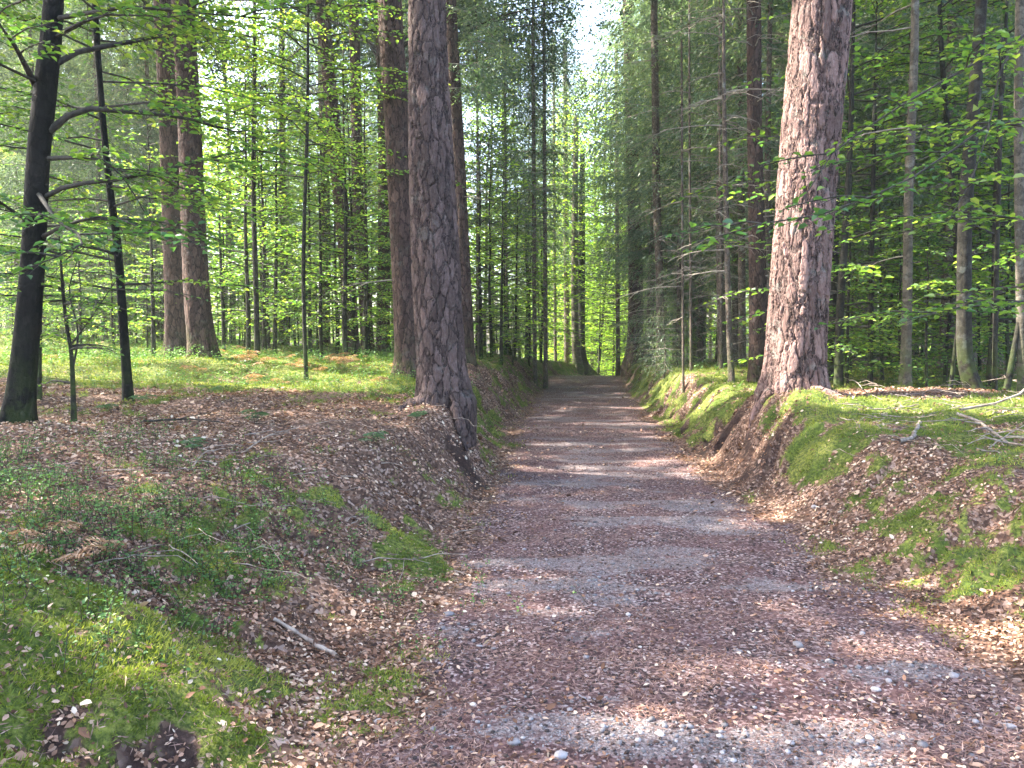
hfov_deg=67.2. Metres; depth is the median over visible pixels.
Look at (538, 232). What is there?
spruce tree
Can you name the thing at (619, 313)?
young beech
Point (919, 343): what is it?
young beech
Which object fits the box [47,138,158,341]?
young beech
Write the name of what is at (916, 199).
spruce tree
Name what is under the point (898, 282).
young beech
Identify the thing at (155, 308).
young beech
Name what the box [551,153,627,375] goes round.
beech tree
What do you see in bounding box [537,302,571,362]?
young beech
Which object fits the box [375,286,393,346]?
young beech
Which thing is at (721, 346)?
tree
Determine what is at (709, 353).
beech tree
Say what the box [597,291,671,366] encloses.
young beech
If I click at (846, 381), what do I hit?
young beech
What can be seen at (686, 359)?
young spruce
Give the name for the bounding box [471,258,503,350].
young beech
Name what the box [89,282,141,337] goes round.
young beech
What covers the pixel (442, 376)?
pine tree
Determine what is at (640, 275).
spruce tree
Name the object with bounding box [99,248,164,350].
young beech
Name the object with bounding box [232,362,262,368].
dead fern
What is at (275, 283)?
young beech
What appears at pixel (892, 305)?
young beech
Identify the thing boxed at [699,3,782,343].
spruce tree
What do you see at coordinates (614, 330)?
young beech
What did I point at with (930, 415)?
brushwood
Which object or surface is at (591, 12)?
sky
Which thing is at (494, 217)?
beech tree
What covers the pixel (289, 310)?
young beech
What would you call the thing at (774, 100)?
spruce tree
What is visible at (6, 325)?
spruce tree
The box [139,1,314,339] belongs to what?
beech tree
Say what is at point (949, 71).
spruce tree
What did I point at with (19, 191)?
spruce tree
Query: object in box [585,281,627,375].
young beech
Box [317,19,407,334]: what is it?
spruce tree
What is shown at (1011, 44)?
beech tree
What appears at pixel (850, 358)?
young beech
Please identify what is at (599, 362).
young beech
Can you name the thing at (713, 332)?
young beech
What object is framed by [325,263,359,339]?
young beech
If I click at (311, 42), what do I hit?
spruce tree
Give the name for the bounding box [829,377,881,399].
fallen branch
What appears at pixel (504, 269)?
young beech
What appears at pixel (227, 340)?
young beech
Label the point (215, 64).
pine tree
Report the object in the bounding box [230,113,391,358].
young beech
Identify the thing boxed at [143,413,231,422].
fallen branch
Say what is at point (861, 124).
spruce tree
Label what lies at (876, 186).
young beech
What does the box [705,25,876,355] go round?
spruce tree
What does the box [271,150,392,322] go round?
young beech
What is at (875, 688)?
stone
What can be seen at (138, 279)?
young beech
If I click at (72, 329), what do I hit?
spruce tree
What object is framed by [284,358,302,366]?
dead fern
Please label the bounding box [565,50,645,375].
tree
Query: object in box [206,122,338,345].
young beech
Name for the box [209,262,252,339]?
young beech
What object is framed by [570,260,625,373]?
young beech
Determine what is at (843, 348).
young beech
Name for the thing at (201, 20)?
pine tree
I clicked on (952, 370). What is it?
sapling
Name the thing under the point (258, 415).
green fern
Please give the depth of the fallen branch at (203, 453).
5.51 m
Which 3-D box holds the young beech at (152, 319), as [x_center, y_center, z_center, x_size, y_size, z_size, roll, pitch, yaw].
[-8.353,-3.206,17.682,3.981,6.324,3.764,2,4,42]
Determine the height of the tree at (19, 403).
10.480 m
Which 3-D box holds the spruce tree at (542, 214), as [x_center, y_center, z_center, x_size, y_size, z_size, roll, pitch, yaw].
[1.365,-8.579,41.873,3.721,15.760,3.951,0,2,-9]
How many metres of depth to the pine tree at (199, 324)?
13.92 m
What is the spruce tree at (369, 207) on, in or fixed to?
on the ground
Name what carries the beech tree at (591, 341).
on the ground
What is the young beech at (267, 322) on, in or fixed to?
on the ground
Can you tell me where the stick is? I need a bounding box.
[273,617,337,656]
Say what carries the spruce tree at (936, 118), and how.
on the ground
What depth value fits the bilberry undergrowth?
4.32 m
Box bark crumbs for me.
[0,362,1023,767]
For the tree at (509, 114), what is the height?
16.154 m
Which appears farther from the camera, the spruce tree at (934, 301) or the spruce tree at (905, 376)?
the spruce tree at (934, 301)
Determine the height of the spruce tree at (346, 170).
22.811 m
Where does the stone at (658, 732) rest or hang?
on the path
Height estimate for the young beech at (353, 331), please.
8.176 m
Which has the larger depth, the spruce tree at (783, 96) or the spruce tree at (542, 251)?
the spruce tree at (542, 251)
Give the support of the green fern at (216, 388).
on the ground
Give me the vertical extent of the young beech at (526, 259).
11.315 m
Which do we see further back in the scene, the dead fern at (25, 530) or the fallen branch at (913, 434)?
the fallen branch at (913, 434)
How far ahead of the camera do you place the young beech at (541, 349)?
40.77 m
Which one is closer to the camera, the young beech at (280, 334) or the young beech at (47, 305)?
the young beech at (47, 305)
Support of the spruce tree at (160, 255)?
on the ground
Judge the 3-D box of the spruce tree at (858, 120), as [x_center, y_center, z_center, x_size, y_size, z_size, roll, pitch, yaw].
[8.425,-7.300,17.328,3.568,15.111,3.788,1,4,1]
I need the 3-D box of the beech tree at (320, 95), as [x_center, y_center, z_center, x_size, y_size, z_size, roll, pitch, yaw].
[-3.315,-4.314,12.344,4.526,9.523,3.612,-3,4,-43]
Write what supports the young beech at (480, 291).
on the ground
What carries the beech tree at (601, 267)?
on the ground
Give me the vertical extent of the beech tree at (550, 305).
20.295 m
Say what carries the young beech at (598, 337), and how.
on the ground
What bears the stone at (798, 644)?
on the path
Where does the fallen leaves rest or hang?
on the ground
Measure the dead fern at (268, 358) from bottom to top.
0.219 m
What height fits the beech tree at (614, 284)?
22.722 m
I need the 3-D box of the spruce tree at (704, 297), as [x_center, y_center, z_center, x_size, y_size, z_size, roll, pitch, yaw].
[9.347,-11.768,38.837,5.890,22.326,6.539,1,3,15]
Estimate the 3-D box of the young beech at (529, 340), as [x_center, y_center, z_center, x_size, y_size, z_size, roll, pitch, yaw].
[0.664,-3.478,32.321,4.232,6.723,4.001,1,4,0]
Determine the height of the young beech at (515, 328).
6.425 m
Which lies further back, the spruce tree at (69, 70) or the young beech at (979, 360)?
the spruce tree at (69, 70)
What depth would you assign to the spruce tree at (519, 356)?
43.57 m
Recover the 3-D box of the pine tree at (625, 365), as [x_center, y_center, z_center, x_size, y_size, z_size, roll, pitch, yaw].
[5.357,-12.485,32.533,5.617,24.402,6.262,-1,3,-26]
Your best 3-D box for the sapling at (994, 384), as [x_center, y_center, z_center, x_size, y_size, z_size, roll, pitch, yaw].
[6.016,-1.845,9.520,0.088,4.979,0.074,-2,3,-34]
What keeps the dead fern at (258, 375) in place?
on the ground
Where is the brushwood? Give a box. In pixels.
[825,377,1023,455]
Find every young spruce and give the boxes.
[615,252,681,369]
[636,270,699,382]
[666,281,714,363]
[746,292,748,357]
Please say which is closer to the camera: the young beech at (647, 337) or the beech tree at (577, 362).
the young beech at (647, 337)
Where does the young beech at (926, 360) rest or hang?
on the ground
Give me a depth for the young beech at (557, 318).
49.87 m
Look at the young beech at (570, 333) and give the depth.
58.54 m
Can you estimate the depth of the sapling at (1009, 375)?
8.97 m
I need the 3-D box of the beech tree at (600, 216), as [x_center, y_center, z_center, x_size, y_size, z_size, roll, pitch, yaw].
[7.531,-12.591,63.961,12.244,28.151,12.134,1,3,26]
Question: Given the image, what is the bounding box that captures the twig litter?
[0,397,488,584]
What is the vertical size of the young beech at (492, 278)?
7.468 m
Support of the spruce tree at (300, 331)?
on the ground
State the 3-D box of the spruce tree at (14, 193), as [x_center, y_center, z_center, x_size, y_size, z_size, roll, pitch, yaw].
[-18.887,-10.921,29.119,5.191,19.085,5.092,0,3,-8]
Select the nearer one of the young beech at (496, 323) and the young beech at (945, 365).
the young beech at (945, 365)
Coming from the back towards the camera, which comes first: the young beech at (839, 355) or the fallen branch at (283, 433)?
the young beech at (839, 355)
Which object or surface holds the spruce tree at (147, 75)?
on the ground
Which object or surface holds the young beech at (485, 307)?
on the ground
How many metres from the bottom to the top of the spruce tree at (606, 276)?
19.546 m
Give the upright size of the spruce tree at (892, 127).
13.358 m
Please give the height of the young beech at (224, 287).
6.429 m
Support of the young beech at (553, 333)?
on the ground
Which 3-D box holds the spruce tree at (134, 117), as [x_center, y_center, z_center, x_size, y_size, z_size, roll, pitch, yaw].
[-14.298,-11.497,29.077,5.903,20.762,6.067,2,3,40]
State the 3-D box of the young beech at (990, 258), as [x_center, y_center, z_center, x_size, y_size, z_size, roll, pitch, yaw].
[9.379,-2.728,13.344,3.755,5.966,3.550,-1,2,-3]
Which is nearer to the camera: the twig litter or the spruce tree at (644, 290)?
the twig litter
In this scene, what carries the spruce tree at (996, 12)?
on the ground
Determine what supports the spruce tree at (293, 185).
on the ground
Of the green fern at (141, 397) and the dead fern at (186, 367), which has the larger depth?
the dead fern at (186, 367)
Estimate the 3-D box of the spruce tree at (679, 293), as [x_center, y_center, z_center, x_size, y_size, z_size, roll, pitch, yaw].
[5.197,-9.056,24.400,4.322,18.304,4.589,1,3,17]
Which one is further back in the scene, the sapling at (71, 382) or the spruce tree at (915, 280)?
the spruce tree at (915, 280)
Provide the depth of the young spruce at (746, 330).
27.44 m
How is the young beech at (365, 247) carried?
on the ground
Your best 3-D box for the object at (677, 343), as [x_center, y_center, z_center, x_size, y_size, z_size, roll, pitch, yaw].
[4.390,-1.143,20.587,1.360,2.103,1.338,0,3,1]
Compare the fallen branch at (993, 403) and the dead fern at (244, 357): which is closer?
the fallen branch at (993, 403)
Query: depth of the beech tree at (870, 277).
12.20 m
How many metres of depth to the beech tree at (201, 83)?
36.87 m
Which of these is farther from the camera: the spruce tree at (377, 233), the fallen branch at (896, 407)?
the spruce tree at (377, 233)
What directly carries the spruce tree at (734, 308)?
on the ground
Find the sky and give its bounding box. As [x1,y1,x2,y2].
[0,0,981,359]
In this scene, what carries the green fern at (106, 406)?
on the ground
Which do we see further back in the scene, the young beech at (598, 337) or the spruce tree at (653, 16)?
the young beech at (598, 337)
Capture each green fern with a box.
[95,404,118,412]
[130,394,156,401]
[180,437,207,450]
[198,385,222,391]
[239,409,268,424]
[358,430,388,443]
[408,410,427,418]
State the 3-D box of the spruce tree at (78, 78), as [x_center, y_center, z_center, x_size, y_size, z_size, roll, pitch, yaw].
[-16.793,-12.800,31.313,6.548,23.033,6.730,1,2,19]
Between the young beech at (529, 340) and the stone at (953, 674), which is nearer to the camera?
the stone at (953, 674)
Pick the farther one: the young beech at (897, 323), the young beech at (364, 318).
the young beech at (364, 318)
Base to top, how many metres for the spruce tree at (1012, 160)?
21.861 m
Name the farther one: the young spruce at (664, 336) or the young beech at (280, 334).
the young beech at (280, 334)
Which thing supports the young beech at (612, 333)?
on the ground
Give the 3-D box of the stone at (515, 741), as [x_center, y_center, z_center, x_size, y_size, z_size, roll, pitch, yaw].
[0.006,1.351,2.909,0.053,0.026,0.039,0,3,0]
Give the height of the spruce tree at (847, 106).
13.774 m
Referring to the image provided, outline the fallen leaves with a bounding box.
[0,338,1023,767]
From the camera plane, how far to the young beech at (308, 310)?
22.71 m
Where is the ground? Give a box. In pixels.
[0,331,1023,767]
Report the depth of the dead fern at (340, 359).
13.93 m
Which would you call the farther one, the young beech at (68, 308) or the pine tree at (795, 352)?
the young beech at (68, 308)
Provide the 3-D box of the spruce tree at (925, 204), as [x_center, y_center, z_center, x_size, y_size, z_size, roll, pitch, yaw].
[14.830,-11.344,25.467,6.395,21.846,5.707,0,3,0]
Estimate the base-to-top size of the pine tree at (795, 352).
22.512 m
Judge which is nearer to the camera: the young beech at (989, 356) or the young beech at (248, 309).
the young beech at (989, 356)
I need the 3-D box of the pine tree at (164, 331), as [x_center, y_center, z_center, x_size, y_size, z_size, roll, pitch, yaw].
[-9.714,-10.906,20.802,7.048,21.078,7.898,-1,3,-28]
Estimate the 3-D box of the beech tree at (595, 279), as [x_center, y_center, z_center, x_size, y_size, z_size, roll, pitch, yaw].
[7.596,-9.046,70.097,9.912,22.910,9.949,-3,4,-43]
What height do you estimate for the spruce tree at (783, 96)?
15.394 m
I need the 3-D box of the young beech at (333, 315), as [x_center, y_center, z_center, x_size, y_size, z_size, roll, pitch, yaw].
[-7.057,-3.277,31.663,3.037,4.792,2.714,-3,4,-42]
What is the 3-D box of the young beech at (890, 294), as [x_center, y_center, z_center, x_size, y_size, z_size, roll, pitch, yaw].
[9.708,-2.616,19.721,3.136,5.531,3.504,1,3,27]
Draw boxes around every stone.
[444,611,453,615]
[507,738,520,745]
[553,750,567,759]
[654,729,664,736]
[792,641,803,647]
[870,686,880,691]
[949,672,958,677]
[1002,723,1016,728]
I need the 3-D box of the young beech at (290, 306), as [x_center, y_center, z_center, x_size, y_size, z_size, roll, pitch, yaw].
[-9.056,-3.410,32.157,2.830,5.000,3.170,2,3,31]
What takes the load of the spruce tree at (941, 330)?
on the ground
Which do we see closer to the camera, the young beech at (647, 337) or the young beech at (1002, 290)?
the young beech at (1002, 290)
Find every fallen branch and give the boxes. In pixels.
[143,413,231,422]
[186,440,225,468]
[246,420,345,450]
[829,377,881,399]
[873,404,918,409]
[877,403,1023,417]
[897,420,921,442]
[959,376,1023,410]
[970,425,1023,447]
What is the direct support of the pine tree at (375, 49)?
on the ground
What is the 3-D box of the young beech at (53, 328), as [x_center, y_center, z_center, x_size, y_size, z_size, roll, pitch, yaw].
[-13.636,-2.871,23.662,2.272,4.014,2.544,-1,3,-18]
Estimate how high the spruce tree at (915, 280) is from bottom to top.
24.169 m
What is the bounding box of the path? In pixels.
[370,375,1023,767]
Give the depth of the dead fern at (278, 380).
12.23 m
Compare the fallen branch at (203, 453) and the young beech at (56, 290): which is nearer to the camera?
the fallen branch at (203, 453)
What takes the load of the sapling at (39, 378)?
on the ground
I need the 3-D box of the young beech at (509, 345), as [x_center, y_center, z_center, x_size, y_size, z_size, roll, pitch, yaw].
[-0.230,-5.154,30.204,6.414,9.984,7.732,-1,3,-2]
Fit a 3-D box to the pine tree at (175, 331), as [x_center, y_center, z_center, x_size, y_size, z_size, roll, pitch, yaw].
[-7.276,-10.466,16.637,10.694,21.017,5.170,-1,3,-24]
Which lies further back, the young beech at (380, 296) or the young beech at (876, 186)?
the young beech at (380, 296)
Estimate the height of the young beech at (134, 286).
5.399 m
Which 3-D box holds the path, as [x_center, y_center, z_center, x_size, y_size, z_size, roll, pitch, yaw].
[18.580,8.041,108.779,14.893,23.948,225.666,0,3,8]
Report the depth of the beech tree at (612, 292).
65.66 m
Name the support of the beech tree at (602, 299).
on the ground
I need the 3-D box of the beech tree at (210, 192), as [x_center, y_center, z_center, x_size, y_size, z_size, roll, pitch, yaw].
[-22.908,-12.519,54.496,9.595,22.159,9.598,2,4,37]
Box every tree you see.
[0,0,64,330]
[0,0,87,324]
[0,0,102,332]
[0,0,128,331]
[0,0,158,337]
[0,0,347,424]
[0,1,72,328]
[0,1,85,326]
[0,2,142,333]
[0,5,31,330]
[0,6,26,319]
[0,15,96,331]
[9,0,162,340]
[21,35,137,332]
[51,0,210,335]
[58,0,139,282]
[63,0,230,337]
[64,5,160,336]
[70,75,121,331]
[72,0,290,285]
[88,0,186,358]
[88,1,207,337]
[111,21,217,330]
[128,0,365,356]
[133,121,219,327]
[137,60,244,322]
[139,1,249,337]
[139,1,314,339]
[142,0,251,337]
[162,311,164,348]
[171,0,221,357]
[176,0,478,379]
[203,0,362,345]
[203,11,313,341]
[204,129,259,338]
[206,206,253,340]
[210,0,598,347]
[216,181,271,339]
[241,29,333,340]
[250,8,356,344]
[259,5,377,344]
[271,111,340,344]
[283,0,633,351]
[296,0,533,358]
[296,201,341,344]
[307,16,377,338]
[316,0,500,294]
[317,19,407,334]
[318,0,462,378]
[349,0,376,351]
[362,0,531,347]
[362,13,407,342]
[362,25,403,345]
[372,9,473,325]
[396,0,476,450]
[402,0,564,366]
[456,0,530,354]
[462,8,582,353]
[464,84,548,351]
[465,63,561,352]
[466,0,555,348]
[483,74,558,357]
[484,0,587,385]
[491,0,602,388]
[496,76,621,365]
[496,111,614,372]
[499,53,570,358]
[508,83,566,358]
[512,121,570,359]
[513,201,563,360]
[517,111,568,356]
[523,61,627,368]
[523,102,625,366]
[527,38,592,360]
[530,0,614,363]
[537,167,615,375]
[538,168,644,373]
[547,94,626,375]
[549,52,670,375]
[549,136,615,366]
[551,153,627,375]
[552,107,627,374]
[561,1,685,357]
[562,0,692,376]
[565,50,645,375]
[569,0,730,362]
[570,134,644,368]
[571,185,623,364]
[573,0,766,370]
[586,209,622,375]
[587,209,655,374]
[588,191,671,374]
[593,0,716,361]
[593,0,733,361]
[596,0,715,356]
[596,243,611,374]
[598,3,747,361]
[604,15,708,357]
[608,80,684,355]
[609,0,736,365]
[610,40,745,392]
[619,0,783,382]
[620,206,686,350]
[621,0,789,366]
[625,0,762,362]
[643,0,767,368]
[646,246,731,348]
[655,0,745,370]
[659,0,777,367]
[660,0,787,361]
[663,0,776,362]
[665,2,870,316]
[665,28,1023,330]
[668,0,841,383]
[668,191,747,358]
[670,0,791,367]
[672,178,747,358]
[675,0,864,347]
[686,272,747,359]
[688,1,962,366]
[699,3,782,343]
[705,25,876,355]
[727,0,905,310]
[732,0,939,365]
[744,0,858,442]
[744,5,873,281]
[756,0,1003,385]
[762,0,1015,371]
[763,1,903,325]
[763,14,854,379]
[777,4,958,358]
[833,0,1014,385]
[839,0,962,361]
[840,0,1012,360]
[841,0,918,386]
[844,1,934,359]
[856,0,1014,375]
[858,0,1014,367]
[859,1,940,339]
[860,2,937,346]
[864,1,1011,322]
[865,3,944,353]
[871,0,1014,263]
[879,2,1014,362]
[884,1,1013,321]
[886,11,998,326]
[891,3,989,350]
[919,5,1014,363]
[929,0,1014,298]
[939,20,998,357]
[956,0,987,389]
[1014,0,1023,392]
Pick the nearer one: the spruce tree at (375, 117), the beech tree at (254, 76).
the beech tree at (254, 76)
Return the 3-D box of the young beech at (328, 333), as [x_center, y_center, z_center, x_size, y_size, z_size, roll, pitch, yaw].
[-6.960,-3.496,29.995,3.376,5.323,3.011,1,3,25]
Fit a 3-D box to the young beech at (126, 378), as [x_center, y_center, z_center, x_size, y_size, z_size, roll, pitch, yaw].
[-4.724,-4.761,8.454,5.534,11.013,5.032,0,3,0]
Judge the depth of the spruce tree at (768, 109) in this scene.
15.14 m
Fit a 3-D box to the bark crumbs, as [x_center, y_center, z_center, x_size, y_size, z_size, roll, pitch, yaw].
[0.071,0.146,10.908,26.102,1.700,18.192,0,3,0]
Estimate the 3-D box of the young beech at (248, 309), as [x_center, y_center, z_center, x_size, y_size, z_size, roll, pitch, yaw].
[-6.392,-3.727,18.274,4.662,7.405,4.407,-1,3,-19]
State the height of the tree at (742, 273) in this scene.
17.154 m
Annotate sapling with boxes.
[0,92,138,399]
[0,233,212,422]
[948,63,983,388]
[991,28,1003,389]
[1002,322,1018,391]
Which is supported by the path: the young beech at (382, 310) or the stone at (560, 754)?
the stone at (560, 754)
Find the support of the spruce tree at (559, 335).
on the ground
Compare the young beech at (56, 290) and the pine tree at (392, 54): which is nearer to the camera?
the pine tree at (392, 54)
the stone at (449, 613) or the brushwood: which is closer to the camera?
the stone at (449, 613)
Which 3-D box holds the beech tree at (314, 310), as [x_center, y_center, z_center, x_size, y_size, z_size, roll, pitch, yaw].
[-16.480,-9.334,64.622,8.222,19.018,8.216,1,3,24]
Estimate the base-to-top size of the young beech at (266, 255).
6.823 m
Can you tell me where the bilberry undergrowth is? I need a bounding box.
[0,326,1023,702]
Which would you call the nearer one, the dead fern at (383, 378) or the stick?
the stick
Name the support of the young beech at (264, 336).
on the ground
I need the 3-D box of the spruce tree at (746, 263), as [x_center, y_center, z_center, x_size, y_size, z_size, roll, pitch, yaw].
[7.332,-9.754,21.132,5.192,19.654,5.744,-1,3,-27]
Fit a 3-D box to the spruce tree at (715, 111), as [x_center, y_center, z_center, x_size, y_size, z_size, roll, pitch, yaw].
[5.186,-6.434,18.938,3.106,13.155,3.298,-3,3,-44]
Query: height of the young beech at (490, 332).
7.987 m
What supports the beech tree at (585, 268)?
on the ground
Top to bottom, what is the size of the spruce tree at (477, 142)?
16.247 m
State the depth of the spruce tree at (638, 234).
28.44 m
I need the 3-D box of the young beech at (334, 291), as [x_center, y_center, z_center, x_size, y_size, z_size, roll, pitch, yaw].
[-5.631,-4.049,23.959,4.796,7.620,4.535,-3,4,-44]
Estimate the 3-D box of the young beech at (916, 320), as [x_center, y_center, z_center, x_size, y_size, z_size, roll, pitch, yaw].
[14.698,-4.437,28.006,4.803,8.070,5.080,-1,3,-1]
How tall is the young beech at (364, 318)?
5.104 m
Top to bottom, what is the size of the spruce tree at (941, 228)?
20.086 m
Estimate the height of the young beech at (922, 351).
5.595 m
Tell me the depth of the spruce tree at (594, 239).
36.49 m
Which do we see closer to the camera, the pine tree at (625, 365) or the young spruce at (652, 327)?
the young spruce at (652, 327)
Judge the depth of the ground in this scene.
5.38 m
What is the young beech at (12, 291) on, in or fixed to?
on the ground
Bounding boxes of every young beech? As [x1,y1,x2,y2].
[0,0,351,401]
[0,115,54,312]
[0,204,47,327]
[0,223,55,333]
[0,246,75,338]
[8,262,75,328]
[13,171,136,331]
[42,256,106,338]
[43,222,128,353]
[43,227,114,331]
[45,192,161,349]
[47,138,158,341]
[50,199,113,332]
[69,111,240,357]
[70,237,146,343]
[85,228,163,345]
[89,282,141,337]
[99,233,160,333]
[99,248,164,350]
[126,249,163,339]
[129,264,163,345]
[138,59,342,354]
[144,130,299,349]
[204,80,362,349]
[205,172,271,344]
[206,89,368,353]
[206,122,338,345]
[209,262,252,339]
[210,237,266,345]
[211,181,336,348]
[212,169,315,344]
[212,271,259,342]
[215,256,295,346]
[220,286,252,338]
[224,31,392,359]
[226,228,306,338]
[229,241,306,342]
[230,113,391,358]
[230,117,381,354]
[251,236,334,346]
[251,255,329,345]
[260,138,392,353]
[261,76,392,355]
[262,85,392,354]
[269,251,327,345]
[270,252,330,346]
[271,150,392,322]
[272,264,341,351]
[284,270,360,352]
[299,229,376,343]
[306,176,393,354]
[311,146,391,352]
[311,248,375,345]
[325,192,392,331]
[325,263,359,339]
[354,213,482,339]
[361,209,393,345]
[362,213,393,349]
[371,303,393,348]
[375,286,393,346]
[379,129,570,356]
[464,126,555,358]
[466,162,561,364]
[467,117,590,354]
[467,193,541,332]
[468,205,526,334]
[470,187,557,354]
[470,245,499,350]
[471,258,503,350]
[472,128,625,358]
[472,180,568,360]
[475,278,521,352]
[483,175,622,363]
[484,292,528,354]
[487,291,543,364]
[488,219,577,365]
[492,272,541,355]
[510,240,595,363]
[523,275,588,360]
[537,273,610,370]
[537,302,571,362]
[557,246,624,373]
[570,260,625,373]
[570,296,621,372]
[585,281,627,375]
[586,202,709,359]
[590,288,626,371]
[592,304,627,371]
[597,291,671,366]
[601,283,644,373]
[601,291,626,375]
[627,307,673,363]
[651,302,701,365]
[664,0,1013,386]
[688,296,714,352]
[715,86,924,331]
[723,171,954,384]
[737,198,935,372]
[766,107,950,372]
[827,180,984,379]
[828,190,1000,386]
[831,0,1015,386]
[831,219,1012,387]
[840,210,915,370]
[844,173,939,364]
[844,196,954,369]
[844,242,938,362]
[847,151,919,355]
[850,159,1000,363]
[850,190,954,354]
[852,117,1015,384]
[874,0,1015,312]
[876,211,937,355]
[877,256,938,353]
[877,267,938,352]
[889,189,1016,371]
[892,276,937,358]
[912,163,1016,371]
[923,224,1016,354]
[924,97,1014,354]
[932,80,1015,337]
[934,117,1015,365]
[980,267,1011,350]
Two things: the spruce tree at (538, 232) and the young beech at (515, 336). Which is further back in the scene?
the spruce tree at (538, 232)
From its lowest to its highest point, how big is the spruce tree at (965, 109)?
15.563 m
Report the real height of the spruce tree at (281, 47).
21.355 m
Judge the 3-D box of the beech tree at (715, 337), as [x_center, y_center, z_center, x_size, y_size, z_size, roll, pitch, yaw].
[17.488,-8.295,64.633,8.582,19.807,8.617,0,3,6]
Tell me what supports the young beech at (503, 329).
on the ground
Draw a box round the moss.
[0,331,1023,767]
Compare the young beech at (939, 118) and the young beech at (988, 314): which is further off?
the young beech at (988, 314)
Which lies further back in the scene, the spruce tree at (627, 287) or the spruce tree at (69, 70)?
the spruce tree at (627, 287)
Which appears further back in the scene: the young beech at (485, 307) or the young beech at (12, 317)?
the young beech at (485, 307)
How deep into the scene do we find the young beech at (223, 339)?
19.95 m
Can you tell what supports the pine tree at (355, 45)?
on the ground
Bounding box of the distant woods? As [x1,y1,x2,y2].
[2,54,929,362]
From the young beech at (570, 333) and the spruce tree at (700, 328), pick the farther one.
the young beech at (570, 333)
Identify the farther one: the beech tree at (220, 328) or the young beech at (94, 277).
the beech tree at (220, 328)
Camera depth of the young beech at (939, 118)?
11.57 m
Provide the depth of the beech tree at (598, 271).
70.88 m
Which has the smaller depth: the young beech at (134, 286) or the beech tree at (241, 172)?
the young beech at (134, 286)
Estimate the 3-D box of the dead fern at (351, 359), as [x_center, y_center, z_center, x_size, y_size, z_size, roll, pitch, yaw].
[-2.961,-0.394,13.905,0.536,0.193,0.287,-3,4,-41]
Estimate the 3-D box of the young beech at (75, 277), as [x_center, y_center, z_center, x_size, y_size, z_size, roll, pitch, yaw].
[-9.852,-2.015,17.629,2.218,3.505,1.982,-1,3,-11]
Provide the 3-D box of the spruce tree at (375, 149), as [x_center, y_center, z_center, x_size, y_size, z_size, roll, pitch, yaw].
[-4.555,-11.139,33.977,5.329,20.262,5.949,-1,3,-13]
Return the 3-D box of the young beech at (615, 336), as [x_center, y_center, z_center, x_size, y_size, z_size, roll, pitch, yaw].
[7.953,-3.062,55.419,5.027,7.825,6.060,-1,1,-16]
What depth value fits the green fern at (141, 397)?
8.45 m
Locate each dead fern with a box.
[8,520,82,541]
[14,536,107,564]
[92,540,126,554]
[179,365,206,376]
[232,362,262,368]
[234,354,251,362]
[242,373,264,383]
[244,353,276,363]
[270,378,289,383]
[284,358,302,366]
[330,356,354,363]
[334,357,360,363]
[337,356,349,364]
[371,377,388,384]
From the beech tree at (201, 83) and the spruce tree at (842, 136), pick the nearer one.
the spruce tree at (842, 136)
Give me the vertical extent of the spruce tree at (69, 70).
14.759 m
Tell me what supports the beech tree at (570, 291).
on the ground
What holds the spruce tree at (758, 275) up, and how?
on the ground
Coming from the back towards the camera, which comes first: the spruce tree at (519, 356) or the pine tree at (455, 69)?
the spruce tree at (519, 356)
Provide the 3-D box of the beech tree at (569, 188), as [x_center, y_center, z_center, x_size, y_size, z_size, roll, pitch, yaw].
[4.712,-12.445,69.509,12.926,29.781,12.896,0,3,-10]
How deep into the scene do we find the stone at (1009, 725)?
3.05 m
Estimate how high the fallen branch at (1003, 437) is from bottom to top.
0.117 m
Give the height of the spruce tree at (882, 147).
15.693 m
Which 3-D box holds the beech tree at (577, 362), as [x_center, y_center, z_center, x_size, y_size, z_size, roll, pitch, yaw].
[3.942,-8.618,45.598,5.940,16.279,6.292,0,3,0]
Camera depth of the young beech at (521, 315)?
35.58 m
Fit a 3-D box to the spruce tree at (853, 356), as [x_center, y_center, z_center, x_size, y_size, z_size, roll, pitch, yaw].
[12.225,-11.093,26.078,6.313,21.604,6.142,1,2,4]
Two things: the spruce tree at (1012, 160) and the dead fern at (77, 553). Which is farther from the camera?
the spruce tree at (1012, 160)
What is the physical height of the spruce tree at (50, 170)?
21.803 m
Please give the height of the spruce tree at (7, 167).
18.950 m
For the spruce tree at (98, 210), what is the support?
on the ground
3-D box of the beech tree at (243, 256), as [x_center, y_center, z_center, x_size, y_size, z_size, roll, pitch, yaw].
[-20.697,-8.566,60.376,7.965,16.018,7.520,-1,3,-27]
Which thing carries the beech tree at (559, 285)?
on the ground
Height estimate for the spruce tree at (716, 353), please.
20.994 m
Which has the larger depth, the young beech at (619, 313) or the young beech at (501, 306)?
the young beech at (619, 313)
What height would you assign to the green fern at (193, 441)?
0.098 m
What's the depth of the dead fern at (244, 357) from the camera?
13.37 m
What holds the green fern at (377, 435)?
on the ground
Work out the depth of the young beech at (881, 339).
13.38 m
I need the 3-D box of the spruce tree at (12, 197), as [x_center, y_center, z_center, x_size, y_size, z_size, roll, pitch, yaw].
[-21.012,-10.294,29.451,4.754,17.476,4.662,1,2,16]
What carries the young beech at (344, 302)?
on the ground
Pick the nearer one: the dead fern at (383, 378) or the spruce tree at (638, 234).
the dead fern at (383, 378)

